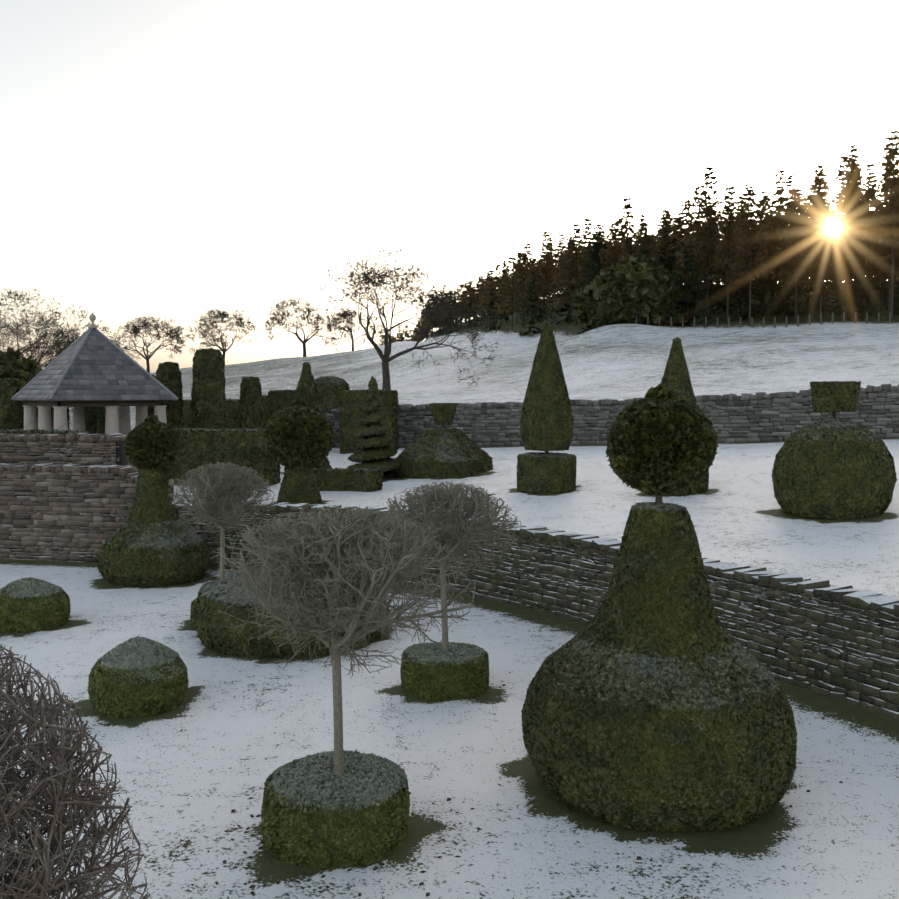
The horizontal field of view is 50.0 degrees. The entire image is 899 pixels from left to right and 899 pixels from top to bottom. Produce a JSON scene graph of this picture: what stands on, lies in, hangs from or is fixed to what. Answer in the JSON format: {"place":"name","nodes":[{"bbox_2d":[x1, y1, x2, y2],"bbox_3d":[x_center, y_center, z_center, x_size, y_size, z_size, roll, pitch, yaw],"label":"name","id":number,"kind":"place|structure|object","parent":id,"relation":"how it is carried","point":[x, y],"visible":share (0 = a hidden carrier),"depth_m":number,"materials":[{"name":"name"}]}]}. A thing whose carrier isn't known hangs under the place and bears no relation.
{"place":"outdoors","nodes":[
{"label":"outdoors","id":0,"kind":"place"},
{"bbox_2d":[0,433,127,465],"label":"back wall","id":1,"kind":"structure","parent":0,"point":[53,441],"depth_m":25.62,"materials":[{"name":"brown stone"}]},
{"bbox_2d":[0,463,173,562],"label":"front wall","id":2,"kind":"structure","parent":0,"point":[61,533],"depth_m":24.61,"materials":[{"name":"brown stone"}]},
{"bbox_2d":[0,284,898,898],"bbox_3d":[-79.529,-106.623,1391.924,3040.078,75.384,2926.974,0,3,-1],"label":"ground","id":3,"kind":"structure","parent":0,"point":[212,750],"depth_m":13.16,"materials":[{"name":"white snow"}]},
{"bbox_2d":[0,347,42,428],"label":"evergreens","id":4,"kind":"object","parent":3,"relation":"on","point":[24,370],"visible":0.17,"depth_m":64.13,"materials":[{"name":"green plant"}]},
{"bbox_2d":[0,577,70,632],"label":"topiary bush","id":5,"kind":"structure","parent":3,"relation":"on","point":[29,604],"depth_m":17.46,"materials":[{"name":"green plant"}]},
{"bbox_2d":[0,288,104,418],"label":"trees","id":6,"kind":"object","parent":3,"relation":"on","point":[60,340],"visible":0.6,"depth_m":81.72,"materials":[{"name":"brown plant"}]},
{"bbox_2d":[0,644,149,898],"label":"bare hedge","id":7,"kind":"object","parent":3,"relation":"on","point":[60,796],"visible":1,"depth_m":4.97,"materials":[{"name":"brown plant"}]},
{"bbox_2d":[11,312,178,469],"bbox_3d":[-12.747,-1.853,34.581,4.550,6.140,4.550,-3,4,-39],"label":"gazebo","id":8,"kind":"object","parent":3,"relation":"on","point":[92,366],"visible":0.69,"depth_m":33.56,"materials":[{"name":"grey stone"}]},
{"bbox_2d":[0,348,263,433],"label":"columnar yews","id":9,"kind":"object","parent":3,"relation":"on","point":[208,401],"visible":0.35,"depth_m":37.44,"materials":[{"name":"green plant"}]},
{"bbox_2d":[87,636,188,718],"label":"topiary bush","id":10,"kind":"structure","parent":3,"relation":"on","point":[136,677],"depth_m":12.86,"materials":[{"name":"green plant"}]},
{"bbox_2d":[97,414,209,587],"bbox_3d":[-6.857,1.130,22.351,2.512,3.911,2.534,0,3,-1],"label":"topiary bush","id":11,"kind":"object","parent":3,"relation":"on","point":[150,542],"visible":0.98,"depth_m":21.81,"materials":[{"name":"green plant"}]},
{"bbox_2d":[190,599,195,628],"bbox_3d":[-4.215,3.020,17.899,1.182,0.590,1.182,0,3,-1],"label":"topiary bush","id":12,"kind":"object","parent":3,"relation":"on","point":[193,603],"visible":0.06,"depth_m":17.62,"materials":[{"name":"green plant"}]},
{"bbox_2d":[167,461,275,577],"bbox_3d":[-4.207,1.732,17.834,1.957,3.048,1.970,0,3,-1],"label":"standard tree","id":13,"kind":"object","parent":12,"relation":"on","point":[233,483],"visible":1,"depth_m":17.57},
{"bbox_2d":[0,376,398,491],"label":"yew hedges","id":14,"kind":"object","parent":3,"relation":"on","point":[234,442],"visible":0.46,"depth_m":29.88,"materials":[{"name":"green plant"}]},
{"bbox_2d":[13,247,498,389],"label":"bare trees","id":15,"kind":"object","parent":3,"relation":"on","point":[386,359],"visible":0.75,"depth_m":85.93,"materials":[{"name":"brown plant"}]},
{"bbox_2d":[192,566,389,658],"bbox_3d":[-2.776,2.736,17.131,3.435,1.298,3.409,0,3,-1],"label":"yew mound","id":16,"kind":"object","parent":3,"relation":"on","point":[211,622],"visible":0.33,"depth_m":15.73,"materials":[{"name":"green plant"}]},
{"bbox_2d":[264,398,334,504],"bbox_3d":[-3.910,0.084,25.145,1.823,2.836,1.875,0,3,-1],"label":"mushroom topiary","id":17,"kind":"object","parent":3,"relation":"on","point":[299,436],"visible":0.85,"depth_m":24.66,"materials":[{"name":"green plant"}]},
{"bbox_2d":[284,362,330,470],"bbox_3d":[-4.960,-1.060,33.782,1.382,4.075,1.349,1,3,16],"label":"tiered topiary","id":18,"kind":"object","parent":3,"relation":"on","point":[307,391],"visible":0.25,"depth_m":33.50,"materials":[{"name":"green plant"}]},
{"bbox_2d":[261,750,409,869],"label":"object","id":19,"kind":"object","parent":3,"relation":"on","point":[317,812],"visible":0.96,"depth_m":8.93,"materials":[{"name":"green plant"}]},
{"bbox_2d":[202,505,475,775],"bbox_3d":[-1.072,2.166,9.270,2.666,3.219,2.490,0,3,-1],"label":"standard tree","id":20,"kind":"object","parent":19,"relation":"on","point":[326,575],"visible":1,"depth_m":8.98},
{"bbox_2d":[347,376,403,478],"bbox_3d":[-2.410,-0.648,30.876,1.888,3.311,1.855,0,3,-1],"label":"spiral topiary","id":21,"kind":"object","parent":3,"relation":"on","point":[377,452],"visible":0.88,"depth_m":30.52,"materials":[{"name":"green plant"}]},
{"bbox_2d":[390,402,493,478],"bbox_3d":[-0.198,-0.334,31.916,2.641,2.449,2.663,2,4,26],"label":"pyramid topiary","id":22,"kind":"object","parent":3,"relation":"on","point":[443,451],"visible":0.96,"depth_m":31.20,"materials":[{"name":"green plant"}]},
{"bbox_2d":[400,642,488,700],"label":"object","id":23,"kind":"object","parent":3,"relation":"on","point":[458,671],"visible":0.98,"depth_m":13.62,"materials":[{"name":"green plant"}]},
{"bbox_2d":[375,481,521,651],"bbox_3d":[-0.057,1.979,13.988,2.197,3.022,2.176,0,3,-1],"label":"standard tree","id":24,"kind":"object","parent":23,"relation":"on","point":[442,509],"visible":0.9,"depth_m":13.67,"materials":[{"name":"grey plant"}]},
{"bbox_2d":[207,672,842,896],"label":"fallen leaves","id":25,"kind":"object","parent":3,"relation":"on","point":[323,876],"visible":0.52,"depth_m":8.93,"materials":[{"name":"brown plant"}]},
{"bbox_2d":[516,321,576,493],"bbox_3d":[2.694,-1.165,26.622,1.630,4.715,1.667,0,3,-1],"label":"topiary cone","id":26,"kind":"object","parent":3,"relation":"on","point":[546,423],"visible":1,"depth_m":26.11,"materials":[{"name":"green plant"}]},
{"bbox_2d":[568,254,693,328],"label":"evergreen clump","id":27,"kind":"object","parent":3,"relation":"on","point":[630,289],"visible":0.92,"depth_m":111.00,"materials":[{"name":"green plant"}]},
{"bbox_2d":[377,129,898,345],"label":"conifer trees","id":28,"kind":"object","parent":3,"relation":"on","point":[878,229],"visible":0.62,"depth_m":120.20,"materials":[{"name":"green plant"}]},
{"bbox_2d":[399,132,898,341],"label":"forest trunks","id":29,"kind":"object","parent":3,"relation":"on","point":[890,293],"visible":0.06,"depth_m":114.01,"materials":[{"name":"brown wood"}]},
{"bbox_2d":[521,383,796,832],"bbox_3d":[2.260,1.519,10.462,2.919,4.444,2.971,0,3,-1],"label":"topiary","id":30,"kind":"object","parent":3,"relation":"on","point":[656,699],"visible":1,"depth_m":9.72,"materials":[{"name":"green plant"}]},
{"bbox_2d":[449,312,890,336],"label":"field fence posts","id":31,"kind":"object","parent":3,"relation":"on","point":[878,319],"visible":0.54,"depth_m":102.82,"materials":[{"name":"brown wood"}]},
{"bbox_2d":[644,337,708,495],"bbox_3d":[5.951,-0.876,25.289,1.747,4.129,1.708,0,3,-1],"label":"topiary cone","id":32,"kind":"object","parent":3,"relation":"on","point":[676,377],"visible":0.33,"depth_m":24.94,"materials":[{"name":"green plant"}]},
{"bbox_2d":[771,381,896,519],"bbox_3d":[8.512,-0.019,21.384,2.591,2.987,2.495,0,3,-1],"label":"topiary bush","id":33,"kind":"object","parent":3,"relation":"on","point":[833,466],"visible":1,"depth_m":20.56,"materials":[{"name":"green plant"}]},
{"bbox_2d":[0,0,898,372],"label":"sky","id":34,"kind":"structure","parent":0,"point":[182,160],"materials":[{"name":"white"}]},
{"bbox_2d":[120,501,898,719],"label":"retaining wall","id":35,"kind":"structure","parent":0,"point":[816,668],"depth_m":14.90,"materials":[{"name":"grey stone"}]},
{"bbox_2d":[319,384,898,446],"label":"field wall","id":36,"kind":"structure","parent":0,"point":[464,424],"depth_m":37.38,"materials":[{"name":"grey stone"}]},
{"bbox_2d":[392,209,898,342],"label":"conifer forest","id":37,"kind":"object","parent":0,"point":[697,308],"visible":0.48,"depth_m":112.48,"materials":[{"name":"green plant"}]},
{"bbox_2d":[824,219,836,232],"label":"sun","id":38,"kind":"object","parent":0,"point":[833,226],"visible":0.04,"depth_m":3600.66,"materials":[{"name":"white"}]}
]}

